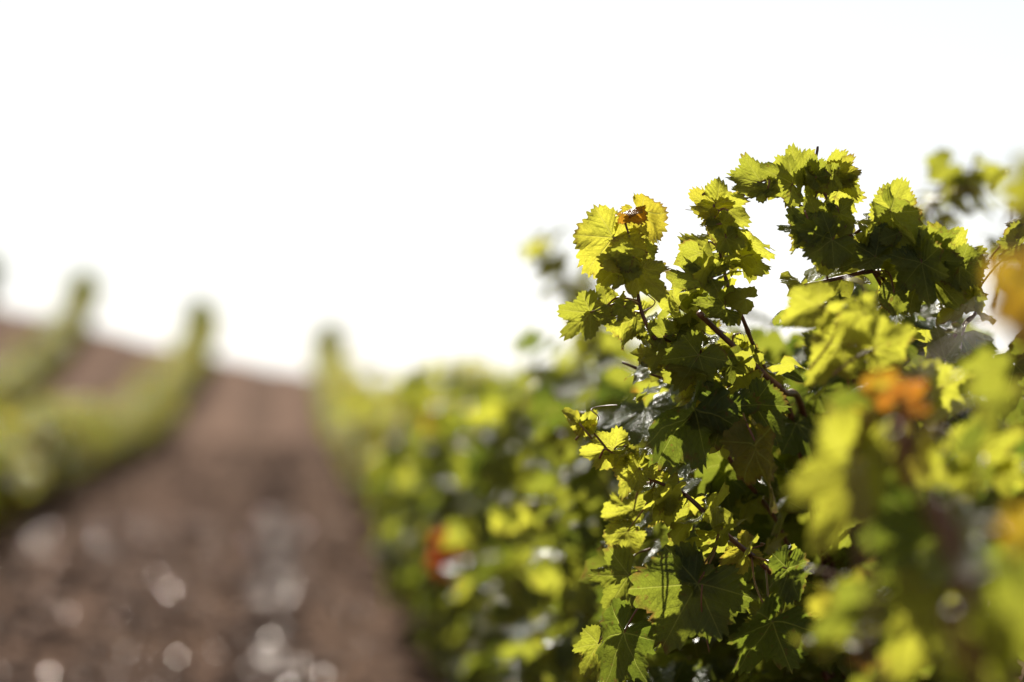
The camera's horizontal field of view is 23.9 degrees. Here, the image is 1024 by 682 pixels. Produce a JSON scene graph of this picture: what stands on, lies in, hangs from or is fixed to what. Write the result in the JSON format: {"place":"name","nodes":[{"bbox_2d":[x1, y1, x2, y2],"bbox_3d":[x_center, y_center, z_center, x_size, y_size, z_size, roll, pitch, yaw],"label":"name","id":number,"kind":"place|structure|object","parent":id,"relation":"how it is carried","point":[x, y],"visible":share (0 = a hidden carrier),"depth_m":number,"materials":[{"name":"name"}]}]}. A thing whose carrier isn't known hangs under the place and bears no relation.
{"place":"outdoors","nodes":[
{"label":"outdoors","id":0,"kind":"place"},
{"bbox_2d":[0,306,1023,681],"bbox_3d":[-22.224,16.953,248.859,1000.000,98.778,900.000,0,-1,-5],"label":"ground","id":1,"kind":"structure","parent":0,"point":[238,402],"depth_m":17.98,"materials":[{"name":"soil"}]},
{"bbox_2d":[0,253,7,290],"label":"grapevine","id":2,"kind":"object","parent":1,"relation":"on","point":[3,268],"visible":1,"depth_m":54.68,"materials":[{"name":"green plant"}]},
{"bbox_2d":[0,367,11,404],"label":"grapevine","id":3,"kind":"object","parent":1,"relation":"on","point":[6,390],"visible":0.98,"depth_m":35.91,"materials":[{"name":"green plant"}]},
{"bbox_2d":[0,369,17,405],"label":"grapevine","id":4,"kind":"object","parent":1,"relation":"on","point":[11,382],"visible":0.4,"depth_m":37.06,"materials":[{"name":"green plant"}]},
{"bbox_2d":[0,365,27,408],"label":"grapevine","id":5,"kind":"object","parent":1,"relation":"on","point":[17,379],"visible":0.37,"depth_m":38.17,"materials":[{"name":"green plant"}]},
{"bbox_2d":[0,431,37,529],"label":"grapevine","id":6,"kind":"object","parent":1,"relation":"on","point":[16,489],"visible":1,"depth_m":14.49,"materials":[{"name":"green plant"}]},
{"bbox_2d":[0,424,38,483],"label":"grapevine","id":7,"kind":"object","parent":1,"relation":"on","point":[24,457],"visible":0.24,"depth_m":15.82,"materials":[{"name":"green plant"}]},
{"bbox_2d":[1,360,40,387],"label":"grapevine","id":8,"kind":"object","parent":1,"relation":"on","point":[16,363],"visible":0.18,"depth_m":40.52,"materials":[{"name":"green plant"}]},
{"bbox_2d":[5,366,43,403],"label":"grapevine","id":9,"kind":"object","parent":1,"relation":"on","point":[35,381],"visible":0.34,"depth_m":39.37,"materials":[{"name":"green plant"}]},
{"bbox_2d":[3,341,46,370],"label":"grapevine","id":10,"kind":"object","parent":1,"relation":"on","point":[28,352],"visible":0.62,"depth_m":41.59,"materials":[{"name":"green plant"}]},
{"bbox_2d":[0,443,49,522],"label":"grapevine","id":11,"kind":"object","parent":1,"relation":"on","point":[41,470],"visible":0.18,"depth_m":16.85,"materials":[{"name":"green plant"}]},
{"bbox_2d":[0,402,79,512],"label":"grapevine","id":12,"kind":"object","parent":1,"relation":"on","point":[55,457],"visible":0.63,"depth_m":18.02,"materials":[{"name":"green plant"}]},
{"bbox_2d":[27,349,60,379],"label":"grapevine","id":13,"kind":"object","parent":1,"relation":"on","point":[52,361],"visible":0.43,"depth_m":42.88,"materials":[{"name":"green plant"}]},
{"bbox_2d":[31,345,65,363],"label":"grapevine","id":14,"kind":"object","parent":1,"relation":"on","point":[60,354],"visible":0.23,"depth_m":44.12,"materials":[{"name":"green plant"}]},
{"bbox_2d":[7,410,91,495],"bbox_3d":[-3.932,0.971,20.523,0.718,0.787,1.366,0,-1,-5],"label":"grapevine","id":15,"kind":"object","parent":1,"relation":"on","point":[88,423],"depth_m":20.39,"materials":[{"name":"green plant"}]},
{"bbox_2d":[2,401,99,504],"bbox_3d":[-3.684,0.922,19.344,0.762,0.884,1.536,0,-1,-5],"label":"grapevine","id":16,"kind":"object","parent":1,"relation":"on","point":[85,453],"visible":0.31,"depth_m":19.21,"materials":[{"name":"green plant"}]},
{"bbox_2d":[35,328,74,353],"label":"grapevine","id":17,"kind":"object","parent":1,"relation":"on","point":[63,341],"visible":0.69,"depth_m":45.14,"materials":[{"name":"green plant"}]},
{"bbox_2d":[39,324,76,348],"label":"grapevine","id":18,"kind":"object","parent":1,"relation":"on","point":[72,335],"visible":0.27,"depth_m":46.52,"materials":[{"name":"green plant"}]},
{"bbox_2d":[40,311,77,331],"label":"grapevine","id":19,"kind":"object","parent":1,"relation":"on","point":[58,320],"visible":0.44,"depth_m":47.54,"materials":[{"name":"green plant"}]},
{"bbox_2d":[37,398,106,488],"bbox_3d":[-4.014,0.951,21.620,0.754,0.876,1.328,0,-1,-5],"label":"grapevine","id":20,"kind":"object","parent":1,"relation":"on","point":[98,430],"visible":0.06,"depth_m":21.72,"materials":[{"name":"green plant"}]},
{"bbox_2d":[60,310,91,334],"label":"grapevine","id":21,"kind":"object","parent":1,"relation":"on","point":[81,321],"visible":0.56,"depth_m":48.76,"materials":[{"name":"green plant"}]},
{"bbox_2d":[59,292,93,324],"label":"grapevine","id":22,"kind":"object","parent":1,"relation":"on","point":[75,303],"visible":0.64,"depth_m":49.92,"materials":[{"name":"green plant"}]},
{"bbox_2d":[61,283,96,315],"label":"grapevine","id":23,"kind":"object","parent":1,"relation":"on","point":[78,288],"visible":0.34,"depth_m":51.19,"materials":[{"name":"green plant"}]},
{"bbox_2d":[61,267,103,315],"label":"grapevine","id":24,"kind":"object","parent":1,"relation":"on","point":[83,276],"visible":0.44,"depth_m":52.35,"materials":[{"name":"green plant"}]},
{"bbox_2d":[58,395,120,474],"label":"grapevine","id":25,"kind":"object","parent":1,"relation":"on","point":[111,423],"visible":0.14,"depth_m":24.06,"materials":[{"name":"green plant"}]},
{"bbox_2d":[77,415,118,481],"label":"grapevine","id":26,"kind":"object","parent":1,"relation":"on","point":[109,442],"visible":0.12,"depth_m":22.96,"materials":[{"name":"green plant"}]},
{"bbox_2d":[98,414,137,470],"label":"grapevine","id":27,"kind":"object","parent":1,"relation":"on","point":[127,437],"visible":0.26,"depth_m":25.19,"materials":[{"name":"green plant"}]},
{"bbox_2d":[94,404,144,465],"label":"grapevine","id":28,"kind":"object","parent":1,"relation":"on","point":[134,423],"visible":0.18,"depth_m":26.46,"materials":[{"name":"green plant"}]},
{"bbox_2d":[105,393,162,452],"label":"grapevine","id":29,"kind":"object","parent":1,"relation":"on","point":[152,411],"visible":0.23,"depth_m":29.96,"materials":[{"name":"green plant"}]},
{"bbox_2d":[117,408,153,461],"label":"grapevine","id":30,"kind":"object","parent":1,"relation":"on","point":[148,436],"visible":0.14,"depth_m":27.67,"materials":[{"name":"green plant"}]},
{"bbox_2d":[123,410,156,457],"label":"grapevine","id":31,"kind":"object","parent":1,"relation":"on","point":[153,433],"visible":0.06,"depth_m":28.91,"materials":[{"name":"green plant"}]},
{"bbox_2d":[126,393,173,448],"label":"grapevine","id":32,"kind":"object","parent":1,"relation":"on","point":[158,397],"visible":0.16,"depth_m":31.19,"materials":[{"name":"green plant"}]},
{"bbox_2d":[126,369,175,403],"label":"grapevine","id":33,"kind":"object","parent":1,"relation":"on","point":[153,381],"visible":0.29,"depth_m":34.72,"materials":[{"name":"green plant"}]},
{"bbox_2d":[125,385,178,443],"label":"grapevine","id":34,"kind":"object","parent":1,"relation":"on","point":[172,408],"visible":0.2,"depth_m":32.39,"materials":[{"name":"green plant"}]},
{"bbox_2d":[136,369,182,405],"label":"grapevine","id":35,"kind":"object","parent":1,"relation":"on","point":[174,383],"visible":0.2,"depth_m":37.15,"materials":[{"name":"green plant"}]},
{"bbox_2d":[154,395,181,438],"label":"grapevine","id":36,"kind":"object","parent":1,"relation":"on","point":[176,422],"visible":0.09,"depth_m":33.67,"materials":[{"name":"green plant"}]},
{"bbox_2d":[154,368,190,399],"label":"grapevine","id":37,"kind":"object","parent":1,"relation":"on","point":[183,383],"visible":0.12,"depth_m":39.53,"materials":[{"name":"green plant"}]},
{"bbox_2d":[154,362,191,393],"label":"grapevine","id":38,"kind":"object","parent":1,"relation":"on","point":[173,367],"visible":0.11,"depth_m":40.71,"materials":[{"name":"green plant"}]},
{"bbox_2d":[161,358,197,388],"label":"grapevine","id":39,"kind":"object","parent":1,"relation":"on","point":[193,374],"visible":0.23,"depth_m":41.89,"materials":[{"name":"green plant"}]},
{"bbox_2d":[161,349,200,383],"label":"grapevine","id":40,"kind":"object","parent":1,"relation":"on","point":[181,355],"visible":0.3,"depth_m":43.08,"materials":[{"name":"green plant"}]},
{"bbox_2d":[177,379,186,404],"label":"grapevine","id":41,"kind":"object","parent":1,"relation":"on","point":[182,393],"visible":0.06,"depth_m":38.41,"materials":[{"name":"green plant"}]},
{"bbox_2d":[170,345,206,377],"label":"grapevine","id":42,"kind":"object","parent":1,"relation":"on","point":[200,360],"visible":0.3,"depth_m":44.34,"materials":[{"name":"green plant"}]},
{"bbox_2d":[175,325,210,349],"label":"grapevine","id":43,"kind":"object","parent":1,"relation":"on","point":[193,330],"visible":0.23,"depth_m":47.85,"materials":[{"name":"green plant"}]},
{"bbox_2d":[175,324,211,344],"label":"grapevine","id":44,"kind":"object","parent":1,"relation":"on","point":[205,333],"visible":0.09,"depth_m":49.03,"materials":[{"name":"green plant"}]},
{"bbox_2d":[175,335,212,382],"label":"grapevine","id":45,"kind":"object","parent":1,"relation":"on","point":[204,349],"visible":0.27,"depth_m":45.48,"materials":[{"name":"green plant"}]},
{"bbox_2d":[180,295,223,325],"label":"grapevine","id":46,"kind":"object","parent":1,"relation":"on","point":[203,307],"visible":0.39,"depth_m":52.58,"materials":[{"name":"green plant"}]},
{"bbox_2d":[189,320,220,351],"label":"grapevine","id":47,"kind":"object","parent":1,"relation":"on","point":[214,332],"visible":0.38,"depth_m":50.20,"materials":[{"name":"green plant"}]},
{"bbox_2d":[192,313,221,340],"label":"grapevine","id":48,"kind":"object","parent":1,"relation":"on","point":[208,317],"visible":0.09,"depth_m":51.47,"materials":[{"name":"green plant"}]},
{"bbox_2d":[206,358,212,368],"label":"grapevine","id":49,"kind":"object","parent":1,"relation":"on","point":[209,365],"visible":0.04,"depth_m":46.78,"materials":[{"name":"green plant"}]},
{"bbox_2d":[0,439,432,681],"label":"clods","id":50,"kind":"object","parent":1,"relation":"on","point":[266,622],"visible":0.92,"depth_m":12.46,"materials":[{"name":"soil"}]},
{"bbox_2d":[313,360,336,383],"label":"grapevine","id":51,"kind":"object","parent":1,"relation":"on","point":[318,375],"visible":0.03,"depth_m":42.85,"materials":[{"name":"green plant"}]},
{"bbox_2d":[309,347,341,368],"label":"grapevine","id":52,"kind":"object","parent":1,"relation":"on","point":[324,350],"visible":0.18,"depth_m":49.77,"materials":[{"name":"green plant"}]},
{"bbox_2d":[317,382,336,416],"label":"grapevine","id":53,"kind":"object","parent":1,"relation":"on","point":[322,388],"visible":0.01,"depth_m":32.14,"materials":[{"name":"green plant"}]},
{"bbox_2d":[318,387,336,445],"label":"grapevine","id":54,"kind":"object","parent":1,"relation":"on","point":[327,396],"depth_m":27.19,"materials":[{"name":"green plant"}]},
{"bbox_2d":[307,319,350,356],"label":"grapevine","id":55,"kind":"object","parent":1,"relation":"on","point":[327,331],"visible":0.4,"depth_m":52.14,"materials":[{"name":"green plant"}]},
{"bbox_2d":[313,352,344,373],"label":"grapevine","id":56,"kind":"object","parent":1,"relation":"on","point":[315,364],"visible":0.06,"depth_m":48.63,"materials":[{"name":"green plant"}]},
{"bbox_2d":[314,354,344,373],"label":"grapevine","id":57,"kind":"object","parent":1,"relation":"on","point":[334,357],"visible":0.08,"depth_m":47.60,"materials":[{"name":"green plant"}]},
{"bbox_2d":[314,338,346,357],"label":"grapevine","id":58,"kind":"object","parent":1,"relation":"on","point":[328,343],"visible":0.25,"depth_m":51.02,"materials":[{"name":"green plant"}]},
{"bbox_2d":[313,365,350,405],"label":"grapevine","id":59,"kind":"object","parent":1,"relation":"on","point":[320,383],"visible":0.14,"depth_m":37.95,"materials":[{"name":"green plant"}]},
{"bbox_2d":[318,364,354,396],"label":"grapevine","id":60,"kind":"object","parent":1,"relation":"on","point":[351,366],"visible":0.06,"depth_m":39.33,"materials":[{"name":"green plant"}]},
{"bbox_2d":[319,356,359,379],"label":"grapevine","id":61,"kind":"object","parent":1,"relation":"on","point":[346,360],"visible":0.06,"depth_m":40.25,"materials":[{"name":"green plant"}]},
{"bbox_2d":[322,377,361,398],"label":"grapevine","id":62,"kind":"object","parent":1,"relation":"on","point":[339,379],"depth_m":33.30,"materials":[{"name":"green plant"}]},
{"bbox_2d":[321,367,366,402],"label":"grapevine","id":63,"kind":"object","parent":1,"relation":"on","point":[344,373],"visible":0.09,"depth_m":36.68,"materials":[{"name":"green plant"}]},
{"bbox_2d":[317,377,373,443],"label":"grapevine","id":64,"kind":"object","parent":1,"relation":"on","point":[325,405],"visible":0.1,"depth_m":26.04,"materials":[{"name":"green plant"}]},
{"bbox_2d":[328,374,369,390],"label":"grapevine","id":65,"kind":"object","parent":1,"relation":"on","point":[357,376],"depth_m":35.51,"materials":[{"name":"green plant"}]},
{"bbox_2d":[329,392,377,459],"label":"grapevine","id":66,"kind":"object","parent":1,"relation":"on","point":[336,427],"visible":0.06,"depth_m":21.25,"materials":[{"name":"green plant"}]},
{"bbox_2d":[327,382,380,452],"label":"grapevine","id":67,"kind":"object","parent":1,"relation":"on","point":[354,390],"visible":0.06,"depth_m":22.55,"materials":[{"name":"green plant"}]},
{"bbox_2d":[341,397,366,463],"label":"grapevine","id":68,"kind":"object","parent":1,"relation":"on","point":[348,424],"visible":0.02,"depth_m":20.01,"materials":[{"name":"green plant"}]},
{"bbox_2d":[322,380,389,443],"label":"grapevine","id":69,"kind":"object","parent":1,"relation":"on","point":[331,407],"visible":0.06,"depth_m":24.76,"materials":[{"name":"green plant"}]},
{"bbox_2d":[333,395,390,501],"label":"grapevine","id":70,"kind":"object","parent":1,"relation":"on","point":[341,442],"visible":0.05,"depth_m":16.50,"materials":[{"name":"green plant"}]},
{"bbox_2d":[339,389,403,508],"bbox_3d":[-0.723,0.820,15.363,0.750,1.028,1.433,0,-1,-5],"label":"grapevine","id":71,"kind":"object","parent":1,"relation":"on","point":[355,442],"visible":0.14,"depth_m":15.34,"materials":[{"name":"green plant"}]},
{"bbox_2d":[352,398,399,507],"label":"grapevine","id":72,"kind":"object","parent":1,"relation":"on","point":[360,478],"visible":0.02,"depth_m":14.03,"materials":[{"name":"green plant"}]},
{"bbox_2d":[350,377,413,430],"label":"grapevine","id":73,"kind":"object","parent":1,"relation":"on","point":[394,384],"visible":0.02,"depth_m":18.97,"materials":[{"name":"green plant"}]},
{"bbox_2d":[357,380,410,498],"bbox_3d":[-0.456,0.761,12.978,0.750,1.107,1.433,0,-1,-5],"label":"grapevine","id":74,"kind":"object","parent":1,"relation":"on","point":[370,403],"visible":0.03,"depth_m":13.03,"materials":[{"name":"green plant"}]},
{"bbox_2d":[366,353,520,543],"bbox_3d":[-0.258,0.676,10.560,0.762,1.248,1.536,0,-1,-5],"label":"grapevine","id":75,"kind":"object","parent":1,"relation":"on","point":[397,418],"visible":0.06,"depth_m":10.54,"materials":[{"name":"green plant"}]},
{"bbox_2d":[364,377,545,677],"bbox_3d":[-0.105,0.705,8.106,0.784,1.170,1.192,0,-1,-5],"label":"grapevine","id":76,"kind":"object","parent":1,"relation":"on","point":[393,457],"visible":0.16,"depth_m":7.98,"materials":[{"name":"green plant"}]},
{"bbox_2d":[375,359,534,562],"bbox_3d":[-0.156,0.678,9.343,0.750,1.216,1.433,0,-1,-5],"label":"grapevine","id":77,"kind":"object","parent":1,"relation":"on","point":[408,380],"visible":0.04,"depth_m":9.27,"materials":[{"name":"green plant"}]},
{"bbox_2d":[383,361,555,681],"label":"grapevine","id":78,"kind":"object","parent":1,"relation":"on","point":[435,513],"visible":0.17,"depth_m":6.80,"materials":[{"name":"green plant"}]},
{"bbox_2d":[440,224,654,681],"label":"grapevine","id":79,"kind":"object","parent":1,"relation":"on","point":[495,415],"visible":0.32,"depth_m":5.51,"materials":[{"name":"green plant"}]},
{"bbox_2d":[479,148,1023,681],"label":"grapevine","id":80,"kind":"object","parent":1,"relation":"on","point":[573,498],"visible":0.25,"depth_m":4.30,"materials":[{"name":"green plant"}]},
{"bbox_2d":[556,142,1023,681],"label":"grapevine","id":81,"kind":"object","parent":1,"relation":"on","point":[720,434],"visible":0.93,"depth_m":2.98,"materials":[{"name":"green plant"}]},
{"bbox_2d":[783,153,1023,681],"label":"grapevine","id":82,"kind":"object","parent":1,"relation":"on","point":[915,604],"visible":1,"depth_m":2.10,"materials":[{"name":"green plant"}]},
{"bbox_2d":[0,0,1023,389],"label":"sky","id":83,"kind":"structure","parent":0,"point":[382,167],"materials":[{"name":"white"}]}
]}

